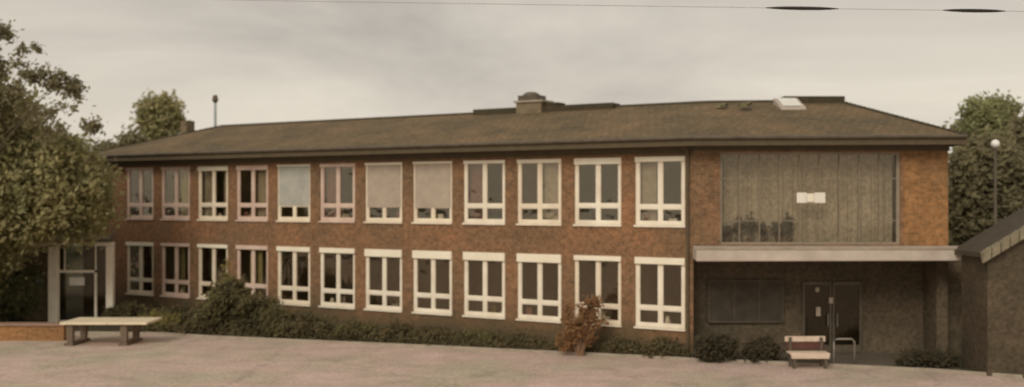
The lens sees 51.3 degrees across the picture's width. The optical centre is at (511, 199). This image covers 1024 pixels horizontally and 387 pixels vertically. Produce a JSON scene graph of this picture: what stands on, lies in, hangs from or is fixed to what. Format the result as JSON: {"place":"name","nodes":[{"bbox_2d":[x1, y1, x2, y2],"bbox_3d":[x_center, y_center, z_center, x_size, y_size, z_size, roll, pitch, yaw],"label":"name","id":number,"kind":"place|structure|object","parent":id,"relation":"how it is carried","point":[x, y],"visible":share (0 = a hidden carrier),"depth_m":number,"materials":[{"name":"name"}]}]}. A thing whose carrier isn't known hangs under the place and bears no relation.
{"place":"outdoors","nodes":[
{"label":"outdoors","id":0,"kind":"place"},
{"bbox_2d":[0,334,1023,386],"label":"yard","id":1,"kind":"structure","parent":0,"point":[101,360],"depth_m":30.74,"materials":[{"name":"concrete"}]},
{"bbox_2d":[0,322,66,340],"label":"wall","id":2,"kind":"structure","parent":1,"relation":"on","point":[32,331],"depth_m":37.00,"materials":[{"name":"orange brick"}]},
{"bbox_2d":[0,19,107,154],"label":"broadleaf tree","id":3,"kind":"object","parent":1,"relation":"on","point":[72,87],"visible":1,"depth_m":37.42,"materials":[{"name":"green plant"}]},
{"bbox_2d":[60,317,161,345],"bbox_3d":[-13.650,4.500,36.400,2.900,0.800,1.600,0,0,0],"label":"table tennis","id":4,"kind":"object","parent":1,"relation":"on","point":[124,323],"visible":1,"depth_m":35.91,"materials":[{"name":"concrete"}]},
{"bbox_2d":[75,331,1022,377],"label":"kerb","id":5,"kind":"structure","parent":1,"relation":"on","point":[601,354],"depth_m":33.87,"materials":[{"name":"concrete"}]},
{"bbox_2d":[554,294,608,355],"bbox_3d":[2.172,3.931,33.381,1.724,1.961,1.022,0,0,0],"label":"dry shrub","id":6,"kind":"object","parent":1,"relation":"on","point":[574,335],"visible":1,"depth_m":33.27,"materials":[{"name":"orange plant"}]},
{"bbox_2d":[688,328,742,362],"bbox_3d":[6.139,4.384,32.258,1.655,1.040,1.217,0,0,0],"label":"hedge bush","id":7,"kind":"object","parent":1,"relation":"on","point":[717,348],"visible":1,"depth_m":31.99,"materials":[{"name":"green plant"}]},
{"bbox_2d":[785,336,829,368],"bbox_3d":[8.625,4.460,31.120,1.190,0.880,0.640,0,0,0],"label":"park bench","id":8,"kind":"object","parent":1,"relation":"on","point":[804,342],"visible":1,"depth_m":31.30,"materials":[{"name":"wood"}]},
{"bbox_2d":[833,338,854,363],"bbox_3d":[9.725,4.475,31.250,0.670,0.850,0.060,0,0,0],"label":"bicycle stand","id":9,"kind":"object","parent":1,"relation":"on","point":[844,339],"visible":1,"depth_m":31.23,"materials":[{"name":"grey metal"}]},
{"bbox_2d":[0,0,1023,179],"label":"sky","id":10,"kind":"structure","parent":0,"point":[285,60],"materials":[{"name":"grey"}]},
{"bbox_2d":[74,245,1023,377],"bbox_3d":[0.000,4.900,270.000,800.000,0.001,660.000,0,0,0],"label":"ground","id":11,"kind":"structure","parent":0,"point":[961,367],"depth_m":31.32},
{"bbox_2d":[45,132,98,151],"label":"broadleaf tree","id":12,"kind":"object","parent":11,"relation":"on","point":[85,142],"depth_m":55.34,"materials":[{"name":"green plant"}]},
{"bbox_2d":[91,122,147,150],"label":"broadleaf tree","id":13,"kind":"object","parent":11,"relation":"on","point":[127,138],"visible":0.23,"depth_m":57.60,"materials":[{"name":"green plant"}]},
{"bbox_2d":[129,88,190,139],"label":"broadleaf tree","id":14,"kind":"object","parent":11,"relation":"on","point":[161,115],"visible":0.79,"depth_m":61.36,"materials":[{"name":"green plant"}]},
{"bbox_2d":[1,318,387,342],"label":"planting bed soil","id":15,"kind":"structure","parent":11,"relation":"on","point":[112,328],"depth_m":40.63,"materials":[{"name":"brown soil"}]},
{"bbox_2d":[0,274,15,321],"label":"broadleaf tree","id":16,"kind":"object","parent":15,"relation":"on","point":[2,301],"visible":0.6,"depth_m":42.27,"materials":[{"name":"green plant"}]},
{"bbox_2d":[0,254,47,321],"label":"leafy bush","id":17,"kind":"object","parent":15,"relation":"on","point":[21,301],"visible":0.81,"depth_m":42.59,"materials":[{"name":"green plant"}]},
{"bbox_2d":[0,56,131,299],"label":"broadleaf tree","id":18,"kind":"object","parent":15,"relation":"on","point":[47,192],"visible":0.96,"depth_m":38.76,"materials":[{"name":"green plant"}]},
{"bbox_2d":[19,235,114,321],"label":"entrance porch","id":19,"kind":"object","parent":15,"relation":"on","point":[79,285],"visible":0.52,"depth_m":42.40,"materials":[{"name":"paint"}]},
{"bbox_2d":[58,246,105,321],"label":"door","id":20,"kind":"structure","parent":19,"relation":"in","point":[81,278],"depth_m":42.39,"materials":[{"name":"paint"}]},
{"bbox_2d":[101,300,161,316],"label":"shrub","id":21,"kind":"object","parent":15,"relation":"on","point":[126,308],"visible":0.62,"depth_m":41.87,"materials":[{"name":"green plant"}]},
{"bbox_2d":[137,304,182,330],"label":"shrub","id":22,"kind":"object","parent":15,"relation":"on","point":[167,317],"visible":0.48,"depth_m":39.76,"materials":[{"name":"green plant"}]},
{"bbox_2d":[154,299,199,322],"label":"shrub","id":23,"kind":"object","parent":15,"relation":"on","point":[186,312],"visible":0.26,"depth_m":41.03,"materials":[{"name":"green plant"}]},
{"bbox_2d":[177,314,223,334],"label":"shrub","id":24,"kind":"object","parent":15,"relation":"on","point":[194,326],"visible":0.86,"depth_m":38.34,"materials":[{"name":"green plant"}]},
{"bbox_2d":[208,259,249,291],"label":"shrub","id":25,"kind":"object","parent":15,"relation":"on","point":[227,269],"visible":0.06,"depth_m":39.80,"materials":[{"name":"green plant"}]},
{"bbox_2d":[192,272,283,334],"bbox_3d":[-9.965,3.798,38.929,3.463,2.256,2.340,0,0,0],"label":"shrub","id":26,"kind":"object","parent":15,"relation":"on","point":[230,302],"visible":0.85,"depth_m":38.41,"materials":[{"name":"green plant"}]},
{"bbox_2d":[250,304,298,337],"bbox_3d":[-8.240,4.301,38.021,1.731,1.232,2.265,0,0,-36],"label":"shrub","id":27,"kind":"object","parent":15,"relation":"on","point":[271,318],"visible":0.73,"depth_m":37.60,"materials":[{"name":"green plant"}]},
{"bbox_2d":[277,306,346,338],"bbox_3d":[-7.002,4.331,37.691,2.743,1.171,2.080,0,0,0],"label":"shrub","id":28,"kind":"object","parent":15,"relation":"on","point":[316,325],"visible":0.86,"depth_m":37.36,"materials":[{"name":"green plant"}]},
{"bbox_2d":[331,317,383,340],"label":"shrub","id":29,"kind":"object","parent":15,"relation":"on","point":[346,326],"visible":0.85,"depth_m":36.63,"materials":[{"name":"green plant"}]},
{"bbox_2d":[370,317,416,340],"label":"shrub","id":30,"kind":"object","parent":15,"relation":"on","point":[403,329],"visible":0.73,"depth_m":36.54,"materials":[{"name":"green plant"}]},
{"bbox_2d":[119,306,689,356],"bbox_3d":[-6.648,4.560,37.165,25.543,0.746,4.476,0,0,30],"label":"ground cover","id":31,"kind":"object","parent":15,"relation":"on","point":[551,345],"visible":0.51,"depth_m":35.98,"materials":[{"name":"green plant"}]},
{"bbox_2d":[410,323,457,345],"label":"shrub","id":32,"kind":"object","parent":15,"relation":"on","point":[436,333],"visible":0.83,"depth_m":35.84,"materials":[{"name":"green plant"}]},
{"bbox_2d":[452,323,503,345],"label":"shrub","id":33,"kind":"object","parent":15,"relation":"on","point":[475,335],"visible":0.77,"depth_m":35.47,"materials":[{"name":"green plant"}]},
{"bbox_2d":[495,328,545,348],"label":"shrub","id":34,"kind":"object","parent":15,"relation":"on","point":[522,336],"visible":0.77,"depth_m":34.78,"materials":[{"name":"green plant"}]},
{"bbox_2d":[602,333,648,354],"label":"shrub","id":35,"kind":"object","parent":15,"relation":"on","point":[617,344],"visible":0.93,"depth_m":33.35,"materials":[{"name":"green plant"}]},
{"bbox_2d":[642,330,691,358],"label":"shrub","id":36,"kind":"object","parent":15,"relation":"on","point":[662,346],"visible":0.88,"depth_m":32.83,"materials":[{"name":"green plant"}]},
{"bbox_2d":[66,233,956,245],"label":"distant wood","id":37,"kind":"object","parent":11,"relation":"on","point":[951,242],"depth_m":90.48,"materials":[{"name":"green plant"}]},
{"bbox_2d":[91,92,968,356],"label":"school building","id":38,"kind":"structure","parent":11,"relation":"on","point":[781,218],"depth_m":36.00,"materials":[{"name":"brick"}]},
{"bbox_2d":[125,168,153,219],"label":"window","id":39,"kind":"structure","parent":38,"relation":"in","point":[134,217],"depth_m":45.41,"materials":[{"name":"paint"}]},
{"bbox_2d":[125,242,153,295],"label":"window","id":40,"kind":"structure","parent":38,"relation":"in","point":[140,279],"depth_m":45.41,"materials":[{"name":"beige paint"}]},
{"bbox_2d":[160,167,189,220],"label":"window","id":41,"kind":"structure","parent":38,"relation":"in","point":[185,171],"depth_m":44.31,"materials":[{"name":"paint"}]},
{"bbox_2d":[160,243,189,298],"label":"window","id":42,"kind":"structure","parent":38,"relation":"in","point":[179,281],"depth_m":44.40,"materials":[{"name":"paint"}]},
{"bbox_2d":[196,166,227,220],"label":"window","id":43,"kind":"structure","parent":38,"relation":"in","point":[210,204],"depth_m":43.31,"materials":[{"name":"beige paint"}]},
{"bbox_2d":[196,244,227,299],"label":"window","id":44,"kind":"structure","parent":38,"relation":"in","point":[202,283],"depth_m":43.36,"materials":[{"name":"beige paint"}]},
{"bbox_2d":[235,165,267,221],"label":"window","id":45,"kind":"structure","parent":38,"relation":"in","point":[262,204],"depth_m":42.13,"materials":[{"name":"paint"}]},
{"bbox_2d":[236,245,267,298],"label":"window","id":46,"kind":"structure","parent":38,"relation":"in","point":[255,283],"depth_m":42.19,"materials":[{"name":"paint"}]},
{"bbox_2d":[276,164,310,221],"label":"window","id":47,"kind":"structure","parent":38,"relation":"in","point":[294,179],"depth_m":41.00,"materials":[{"name":"white fabric"}]},
{"bbox_2d":[276,246,310,306],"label":"window","id":48,"kind":"structure","parent":38,"relation":"in","point":[294,288],"depth_m":41.00,"materials":[{"name":"beige paint"}]},
{"bbox_2d":[318,163,354,222],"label":"window","id":49,"kind":"structure","parent":38,"relation":"in","point":[333,205],"depth_m":40.09,"materials":[{"name":"paint"}]},
{"bbox_2d":[318,248,354,309],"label":"window","id":50,"kind":"structure","parent":38,"relation":"in","point":[341,301],"depth_m":39.92,"materials":[{"name":"white paint"}]},
{"bbox_2d":[364,162,402,223],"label":"window","id":51,"kind":"structure","parent":38,"relation":"in","point":[383,180],"depth_m":38.81,"materials":[{"name":"beige fabric"}]},
{"bbox_2d":[364,249,402,312],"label":"window","id":52,"kind":"structure","parent":38,"relation":"in","point":[384,253],"depth_m":38.82,"materials":[{"name":"white paint"}]},
{"bbox_2d":[411,161,452,223],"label":"window","id":53,"kind":"structure","parent":38,"relation":"in","point":[432,179],"depth_m":37.72,"materials":[{"name":"beige fabric"}]},
{"bbox_2d":[411,250,452,315],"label":"window","id":54,"kind":"structure","parent":38,"relation":"in","point":[433,255],"depth_m":37.72,"materials":[{"name":"white paint"}]},
{"bbox_2d":[462,160,505,224],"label":"window","id":55,"kind":"structure","parent":38,"relation":"in","point":[478,205],"depth_m":36.97,"materials":[{"name":"white paint"}]},
{"bbox_2d":[462,252,505,319],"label":"window","id":56,"kind":"structure","parent":38,"relation":"in","point":[485,257],"depth_m":36.64,"materials":[{"name":"white paint"}]},
{"bbox_2d":[516,159,561,225],"bbox_3d":[0.972,-0.245,35.633,1.720,2.210,0.410,0,0,30],"label":"window","id":57,"kind":"structure","parent":38,"relation":"in","point":[551,206],"depth_m":35.56,"materials":[{"name":"beige paint"}]},
{"bbox_2d":[516,253,561,322],"bbox_3d":[0.972,2.935,35.633,1.720,2.250,0.410,0,0,30],"label":"window","id":58,"kind":"structure","parent":38,"relation":"in","point":[540,259],"depth_m":35.54,"materials":[{"name":"white paint"}]},
{"bbox_2d":[573,157,621,226],"bbox_3d":[2.774,-0.245,34.445,1.720,2.210,0.190,0,0,30],"label":"window","id":59,"kind":"structure","parent":38,"relation":"in","point":[598,205],"depth_m":34.46,"materials":[{"name":"white paint"}]},
{"bbox_2d":[574,255,621,326],"bbox_3d":[2.846,2.935,34.567,1.720,2.250,0.474,0,0,30],"label":"window","id":60,"kind":"structure","parent":38,"relation":"in","point":[616,323],"depth_m":34.42,"materials":[{"name":"beige paint"}]},
{"bbox_2d":[634,156,685,227],"bbox_3d":[4.688,-0.245,33.446,1.720,2.210,0.410,0,0,30],"label":"window","id":61,"kind":"structure","parent":38,"relation":"in","point":[647,206],"depth_m":33.61,"materials":[{"name":"white paint"}]},
{"bbox_2d":[634,257,685,330],"bbox_3d":[4.711,2.935,33.485,1.720,2.250,0.499,0,0,30],"label":"window","id":62,"kind":"structure","parent":38,"relation":"in","point":[663,325],"depth_m":33.36,"materials":[{"name":"white paint"}]},
{"bbox_2d":[708,280,783,322],"bbox_3d":[7.400,3.220,33.783,2.400,1.360,0.075,0,0,0],"label":"window","id":63,"kind":"structure","parent":38,"relation":"in","point":[729,301],"depth_m":33.77,"materials":[{"name":"black glass"}]},
{"bbox_2d":[720,152,899,243],"bbox_3d":[9.160,-0.040,32.875,5.546,2.840,0.130,0,0,0],"label":"window","id":64,"kind":"structure","parent":38,"relation":"in","point":[818,197],"depth_m":32.86,"materials":[{"name":"grey glass"}]},
{"bbox_2d":[802,282,831,352],"bbox_3d":[9.660,3.725,33.756,0.920,2.250,0.148,0,0,0],"label":"entrance door","id":65,"kind":"structure","parent":38,"relation":"in","point":[812,325],"depth_m":33.80,"materials":[{"name":"metal"}]},
{"bbox_2d":[832,282,861,352],"bbox_3d":[10.610,3.725,33.756,0.920,2.250,0.148,0,0,0],"label":"entrance door","id":66,"kind":"structure","parent":38,"relation":"in","point":[847,296],"depth_m":33.80,"materials":[{"name":"glass"}]},
{"bbox_2d":[737,333,787,363],"bbox_3d":[7.540,4.473,32.218,1.596,0.888,1.277,0,0,0],"label":"hedge bush","id":67,"kind":"object","parent":11,"relation":"on","point":[762,349],"visible":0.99,"depth_m":31.95,"materials":[{"name":"green plant"}]},
{"bbox_2d":[892,342,962,367],"bbox_3d":[12.085,4.552,31.101,1.816,0.725,1.548,0,0,42],"label":"hedge bush","id":68,"kind":"object","parent":11,"relation":"on","point":[938,358],"visible":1,"depth_m":30.91,"materials":[{"name":"green plant"}]},
{"bbox_2d":[948,261,961,355],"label":"pillar","id":69,"kind":"structure","parent":11,"relation":"on","point":[954,306],"depth_m":33.50,"materials":[{"name":"concrete"}]},
{"bbox_2d":[942,89,1023,189],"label":"broadleaf tree","id":70,"kind":"object","parent":11,"relation":"on","point":[993,112],"visible":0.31,"depth_m":49.41,"materials":[{"name":"green plant"}]},
{"bbox_2d":[948,123,1023,245],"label":"broadleaf tree","id":71,"kind":"object","parent":11,"relation":"on","point":[971,186],"visible":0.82,"depth_m":37.30,"materials":[{"name":"green plant"}]},
{"bbox_2d":[948,105,1023,242],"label":"broadleaf tree","id":72,"kind":"object","parent":11,"relation":"on","point":[1015,126],"visible":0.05,"depth_m":43.73,"materials":[{"name":"green plant"}]},
{"bbox_2d":[954,207,1023,375],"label":"outbuilding","id":73,"kind":"structure","parent":11,"relation":"on","point":[993,299],"depth_m":29.60,"materials":[{"name":"brick"}]},
{"bbox_2d":[991,140,999,224],"bbox_3d":[15.860,1.465,35.000,0.280,6.870,0.273,0,0,0],"label":"street lamp","id":74,"kind":"object","parent":11,"relation":"on","point":[995,144],"visible":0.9,"depth_m":34.96,"materials":[{"name":"metal"}]},
{"bbox_2d":[253,0,1023,12],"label":"overhead cable","id":75,"kind":"object","parent":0,"point":[829,8],"visible":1,"depth_m":20.00,"materials":[{"name":"metal"}]},
{"bbox_2d":[735,353,962,369],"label":"entrance paving","id":76,"kind":"structure","parent":0,"point":[881,359],"depth_m":32.45,"materials":[{"name":"grey concrete"}]}
]}

